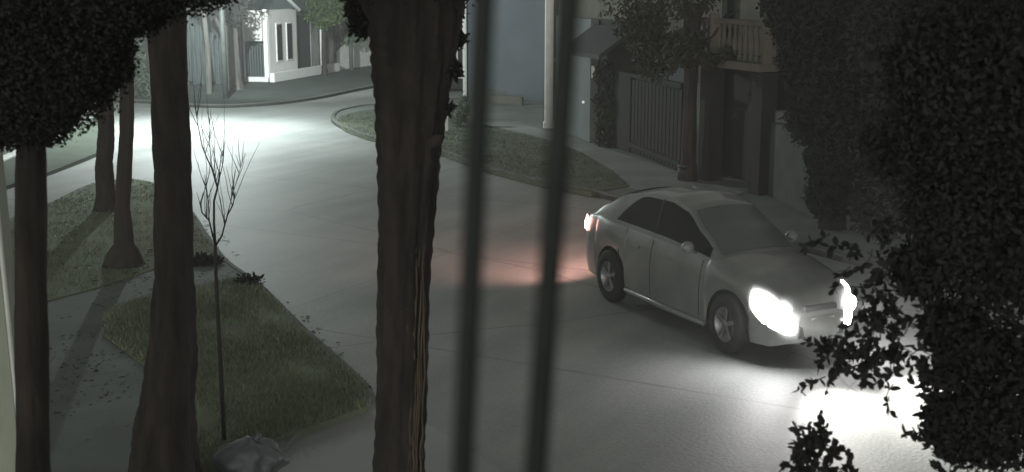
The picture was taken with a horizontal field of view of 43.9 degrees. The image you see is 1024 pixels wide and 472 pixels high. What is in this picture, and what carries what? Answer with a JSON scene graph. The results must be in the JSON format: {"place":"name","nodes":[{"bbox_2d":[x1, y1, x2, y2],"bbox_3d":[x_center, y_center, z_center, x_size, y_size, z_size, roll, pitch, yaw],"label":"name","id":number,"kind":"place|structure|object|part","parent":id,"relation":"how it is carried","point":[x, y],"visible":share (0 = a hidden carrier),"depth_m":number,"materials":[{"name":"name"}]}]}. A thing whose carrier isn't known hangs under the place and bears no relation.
{"place":"outdoors","nodes":[
{"label":"outdoors","id":0,"kind":"place"},
{"bbox_2d":[3,117,97,189],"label":"grass verge","id":1,"kind":"object","parent":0,"point":[73,152],"depth_m":35.11,"materials":[{"name":"green plant"}]},
{"bbox_2d":[9,177,220,301],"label":"grass verge","id":2,"kind":"object","parent":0,"point":[64,245],"depth_m":23.60,"materials":[{"name":"green plant"}]},
{"bbox_2d":[92,90,114,211],"bbox_3d":[-8.495,-4.894,25.972,4.654,8.920,2.895,7,14,30],"label":"tree","id":3,"kind":"object","parent":2,"relation":"on","point":[105,188],"visible":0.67,"depth_m":26.44,"materials":[{"name":"brown plant"}]},
{"bbox_2d":[11,180,211,284],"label":"fallen leaves","id":4,"kind":"object","parent":2,"relation":"on","point":[95,248],"visible":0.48,"depth_m":23.56,"materials":[{"name":"brown plant"}]},
{"bbox_2d":[102,38,145,268],"bbox_3d":[-6.386,-3.643,20.723,3.978,8.598,3.830,0,12,0],"label":"tree","id":5,"kind":"object","parent":2,"relation":"on","point":[123,252],"visible":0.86,"depth_m":21.42,"materials":[{"name":"brown plant"}]},
{"bbox_2d":[193,250,223,266],"bbox_3d":[-5.363,0.429,21.883,0.818,0.381,0.577,0,12,0],"label":"leaf heap","id":6,"kind":"object","parent":2,"relation":"on","point":[202,259],"visible":0.66,"depth_m":21.78,"materials":[{"name":"plant"}]},
{"bbox_2d":[0,0,238,471],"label":"tree","id":7,"kind":"object","parent":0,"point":[54,85],"visible":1,"depth_m":5.82,"materials":[{"name":"green plant"}]},
{"bbox_2d":[9,197,374,471],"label":"pavement","id":8,"kind":"structure","parent":0,"point":[106,447],"depth_m":15.49,"materials":[{"name":"grey concrete"}]},
{"bbox_2d":[49,269,232,449],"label":"fallen leaves","id":9,"kind":"object","parent":8,"relation":"on","point":[103,350],"visible":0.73,"depth_m":16.39,"materials":[{"name":"brown plant"}]},
{"bbox_2d":[128,4,202,471],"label":"tree","id":10,"kind":"object","parent":8,"relation":"on","point":[164,432],"visible":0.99,"depth_m":11.69,"materials":[{"name":"brown plant"}]},
{"bbox_2d":[99,275,370,471],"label":"grass verge","id":11,"kind":"object","parent":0,"point":[277,316],"depth_m":15.74,"materials":[{"name":"green plant"}]},
{"bbox_2d":[189,70,257,439],"bbox_3d":[-2.993,0.220,13.277,0.742,3.953,0.311,-9,15,-38],"label":"sapling","id":12,"kind":"object","parent":11,"relation":"on","point":[220,366],"visible":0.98,"depth_m":13.12,"materials":[{"name":"brown plant"}]},
{"bbox_2d":[233,272,264,285],"bbox_3d":[-4.261,0.734,20.389,0.535,0.352,0.448,9,15,37],"label":"low shrub","id":13,"kind":"object","parent":11,"relation":"on","point":[248,278],"visible":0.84,"depth_m":20.36,"materials":[{"name":"green plant"}]},
{"bbox_2d":[117,66,373,107],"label":"grass verge","id":14,"kind":"object","parent":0,"point":[309,86],"depth_m":54.71,"materials":[{"name":"green plant"}]},
{"bbox_2d":[134,40,150,96],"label":"shrub","id":15,"kind":"object","parent":14,"relation":"on","point":[143,89],"visible":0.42,"depth_m":51.19,"materials":[{"name":"green plant"}]},
{"bbox_2d":[201,7,212,93],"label":"tree","id":16,"kind":"object","parent":14,"relation":"on","point":[208,75],"visible":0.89,"depth_m":52.39,"materials":[{"name":"grey plant"}]},
{"bbox_2d":[186,10,243,84],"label":"board fence","id":17,"kind":"object","parent":14,"relation":"on","point":[195,50],"visible":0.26,"depth_m":56.70,"materials":[{"name":"grey wood"}]},
{"bbox_2d":[219,5,228,98],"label":"utility pole","id":18,"kind":"object","parent":14,"relation":"on","point":[225,91],"visible":1,"depth_m":50.31,"materials":[{"name":"metal"}]},
{"bbox_2d":[191,0,257,89],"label":"tree","id":19,"kind":"object","parent":14,"relation":"on","point":[233,18],"visible":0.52,"depth_m":54.09,"materials":[{"name":"grey plant"}]},
{"bbox_2d":[187,0,343,81],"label":"house","id":20,"kind":"structure","parent":14,"relation":"on","point":[269,33],"depth_m":58.85,"materials":[{"name":"white paint"}]},
{"bbox_2d":[275,23,282,61],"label":"window","id":21,"kind":"structure","parent":20,"relation":"in","point":[278,27],"depth_m":59.19,"materials":[{"name":"black glass"}]},
{"bbox_2d":[285,22,292,60],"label":"window","id":22,"kind":"structure","parent":20,"relation":"in","point":[288,24],"depth_m":60.17,"materials":[{"name":"black glass"}]},
{"bbox_2d":[270,63,339,81],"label":"wall","id":23,"kind":"structure","parent":14,"relation":"on","point":[296,73],"depth_m":60.80,"materials":[{"name":"white paint"}]},
{"bbox_2d":[297,15,340,67],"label":"garden wall","id":24,"kind":"structure","parent":14,"relation":"on","point":[309,43],"depth_m":63.24,"materials":[{"name":"paint"}]},
{"bbox_2d":[299,0,347,74],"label":"tree","id":25,"kind":"object","parent":14,"relation":"on","point":[325,13],"visible":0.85,"depth_m":61.46,"materials":[{"name":"green plant"}]},
{"bbox_2d":[337,11,367,69],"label":"tree","id":26,"kind":"object","parent":14,"relation":"on","point":[343,32],"visible":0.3,"depth_m":65.66,"materials":[{"name":"green plant"}]},
{"bbox_2d":[336,36,371,69],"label":"white wall","id":27,"kind":"structure","parent":14,"relation":"on","point":[361,55],"depth_m":67.40,"materials":[{"name":"paint"}]},
{"bbox_2d":[4,0,721,198],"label":"ground","id":28,"kind":"structure","parent":0,"point":[144,47],"depth_m":119.85,"materials":[{"name":"soil"}]},
{"bbox_2d":[0,149,15,471],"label":"porch column","id":29,"kind":"structure","parent":28,"relation":"on","point":[7,396],"depth_m":9.27,"materials":[{"name":"paint"}]},
{"bbox_2d":[3,111,94,160],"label":"kerb","id":30,"kind":"structure","parent":28,"relation":"on","point":[7,156],"depth_m":34.63,"materials":[{"name":"grey concrete"}]},
{"bbox_2d":[62,179,369,385],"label":"kerb","id":31,"kind":"structure","parent":28,"relation":"on","point":[239,270],"depth_m":19.60,"materials":[{"name":"grey concrete"}]},
{"bbox_2d":[118,85,373,107],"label":"kerb","id":32,"kind":"structure","parent":28,"relation":"on","point":[257,103],"depth_m":49.66,"materials":[{"name":"grey concrete"}]},
{"bbox_2d":[450,23,462,88],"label":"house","id":33,"kind":"structure","parent":28,"relation":"on","point":[459,57],"depth_m":54.67,"materials":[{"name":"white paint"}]},
{"bbox_2d":[456,48,462,78],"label":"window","id":34,"kind":"structure","parent":33,"relation":"in","point":[459,55],"depth_m":54.28,"materials":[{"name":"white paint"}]},
{"bbox_2d":[331,98,1020,304],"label":"kerb","id":35,"kind":"structure","parent":28,"relation":"on","point":[794,243],"depth_m":28.98,"materials":[{"name":"grey concrete"}]},
{"bbox_2d":[779,409,858,471],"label":"shrub","id":36,"kind":"object","parent":28,"relation":"on","point":[812,441],"visible":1,"depth_m":5.28,"materials":[{"name":"green plant"}]},
{"bbox_2d":[791,0,1023,471],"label":"tree","id":37,"kind":"object","parent":28,"relation":"on","point":[967,213],"visible":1,"depth_m":5.36,"materials":[{"name":"green plant"}]},
{"bbox_2d":[278,390,502,471],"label":"driveway","id":38,"kind":"structure","parent":0,"point":[347,445],"depth_m":13.46,"materials":[{"name":"concrete"}]},
{"bbox_2d":[213,432,289,471],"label":"rubbish bag","id":39,"kind":"object","parent":38,"relation":"on","point":[250,454],"visible":1,"depth_m":12.55,"materials":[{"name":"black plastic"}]},
{"bbox_2d":[339,0,470,471],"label":"tree","id":40,"kind":"object","parent":38,"relation":"on","point":[414,47],"visible":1,"depth_m":7.98,"materials":[{"name":"brown plant"}]},
{"bbox_2d":[336,109,630,196],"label":"grass verge","id":41,"kind":"object","parent":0,"point":[575,166],"depth_m":34.37,"materials":[{"name":"green plant"}]},
{"bbox_2d":[445,116,447,130],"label":"gate post","id":42,"kind":"object","parent":41,"relation":"on","point":[446,125],"visible":0.21,"depth_m":40.13,"materials":[{"name":"white paint"}]},
{"bbox_2d":[448,91,467,126],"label":"shrub","id":43,"kind":"object","parent":41,"relation":"on","point":[459,112],"visible":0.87,"depth_m":41.17,"materials":[{"name":"green plant"}]},
{"bbox_2d":[7,88,1023,471],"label":"road","id":44,"kind":"structure","parent":0,"point":[641,386],"depth_m":18.33,"materials":[{"name":"grey asphalt"}]},
{"bbox_2d":[204,224,366,380],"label":"fallen leaves","id":45,"kind":"object","parent":44,"relation":"on","point":[287,302],"visible":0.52,"depth_m":18.72,"materials":[{"name":"brown plant"}]},
{"bbox_2d":[585,186,855,353],"bbox_3d":[2.863,0.297,18.539,1.962,1.895,5.224,-6,13,-25],"label":"car","id":46,"kind":"object","parent":44,"relation":"on","point":[738,272],"visible":0.98,"depth_m":17.56,"materials":[{"name":"paint"}]},
{"bbox_3d":[2.118,-0.629,19.903,1.033,0.405,0.857,-6,13,-25],"label":"rear window","id":47,"kind":"part","parent":46,"relation":"part of","materials":[{"name":"black glass"}]},
{"bbox_3d":[2.211,-0.215,18.345,0.150,0.570,2.499,-6,13,-25],"label":"side window","id":48,"kind":"part","parent":46,"relation":"part of","materials":[{"name":"black glass"}]},
{"bbox_2d":[452,0,580,471],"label":"window grille","id":49,"kind":"object","parent":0,"point":[561,107],"depth_m":0.81,"materials":[{"name":"metal"}]},
{"bbox_2d":[543,0,553,127],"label":"utility pole","id":50,"kind":"structure","parent":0,"point":[549,22],"depth_m":40.49,"materials":[{"name":"white paint"}]},
{"bbox_2d":[490,122,743,194],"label":"footpath","id":51,"kind":"structure","parent":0,"point":[637,173],"depth_m":32.64,"materials":[{"name":"concrete"}]},
{"bbox_2d":[677,164,685,178],"bbox_3d":[4.143,-1.534,30.612,0.338,0.370,0.338,0,12,0],"label":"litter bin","id":52,"kind":"object","parent":51,"relation":"on","point":[681,169],"visible":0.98,"depth_m":30.48,"materials":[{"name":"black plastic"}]},
{"bbox_2d":[331,83,1021,308],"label":"forecourt","id":53,"kind":"structure","parent":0,"point":[784,218],"depth_m":27.60,"materials":[{"name":"concrete"}]},
{"bbox_2d":[462,0,544,104],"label":"house","id":54,"kind":"structure","parent":53,"relation":"on","point":[518,70],"depth_m":49.66,"materials":[{"name":"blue paint"}]},
{"bbox_2d":[572,0,640,152],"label":"house","id":55,"kind":"structure","parent":53,"relation":"on","point":[597,42],"depth_m":36.16,"materials":[{"name":"grey paint"}]},
{"bbox_2d":[590,58,615,147],"bbox_3d":[2.757,-3.724,36.401,1.083,2.746,0.825,0,12,0],"label":"climbing plant","id":56,"kind":"object","parent":55,"relation":"attached to","point":[605,132],"visible":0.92,"depth_m":36.27,"materials":[{"name":"green plant"}]},
{"bbox_2d":[629,55,684,169],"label":"garage gate","id":57,"kind":"structure","parent":55,"relation":"attached to","point":[656,123],"depth_m":33.05,"materials":[{"name":"grey metal"}]},
{"bbox_2d":[598,0,739,181],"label":"tree","id":58,"kind":"object","parent":53,"relation":"on","point":[670,51],"visible":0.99,"depth_m":30.17,"materials":[{"name":"green plant"}]},
{"bbox_2d":[768,110,817,218],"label":"garden wall","id":59,"kind":"structure","parent":53,"relation":"on","point":[787,175],"depth_m":27.43,"materials":[{"name":"paint"}]},
{"bbox_2d":[755,0,901,230],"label":"tree","id":60,"kind":"object","parent":53,"relation":"on","point":[813,64],"visible":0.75,"depth_m":23.07,"materials":[{"name":"green plant"}]},
{"bbox_2d":[839,0,1021,271],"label":"tree","id":61,"kind":"object","parent":53,"relation":"on","point":[876,195],"visible":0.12,"depth_m":20.17,"materials":[{"name":"green plant"}]},
{"bbox_2d":[682,0,880,195],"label":"house","id":62,"kind":"structure","parent":0,"point":[744,95],"depth_m":30.12,"materials":[{"name":"white paint"}]},
{"bbox_2d":[746,94,750,180],"bbox_3d":[5.856,-2.264,29.893,0.060,2.080,0.994,-5,13,-23],"label":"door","id":63,"kind":"structure","parent":62,"relation":"in","point":[749,94],"depth_m":30.27,"materials":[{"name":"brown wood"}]}
]}

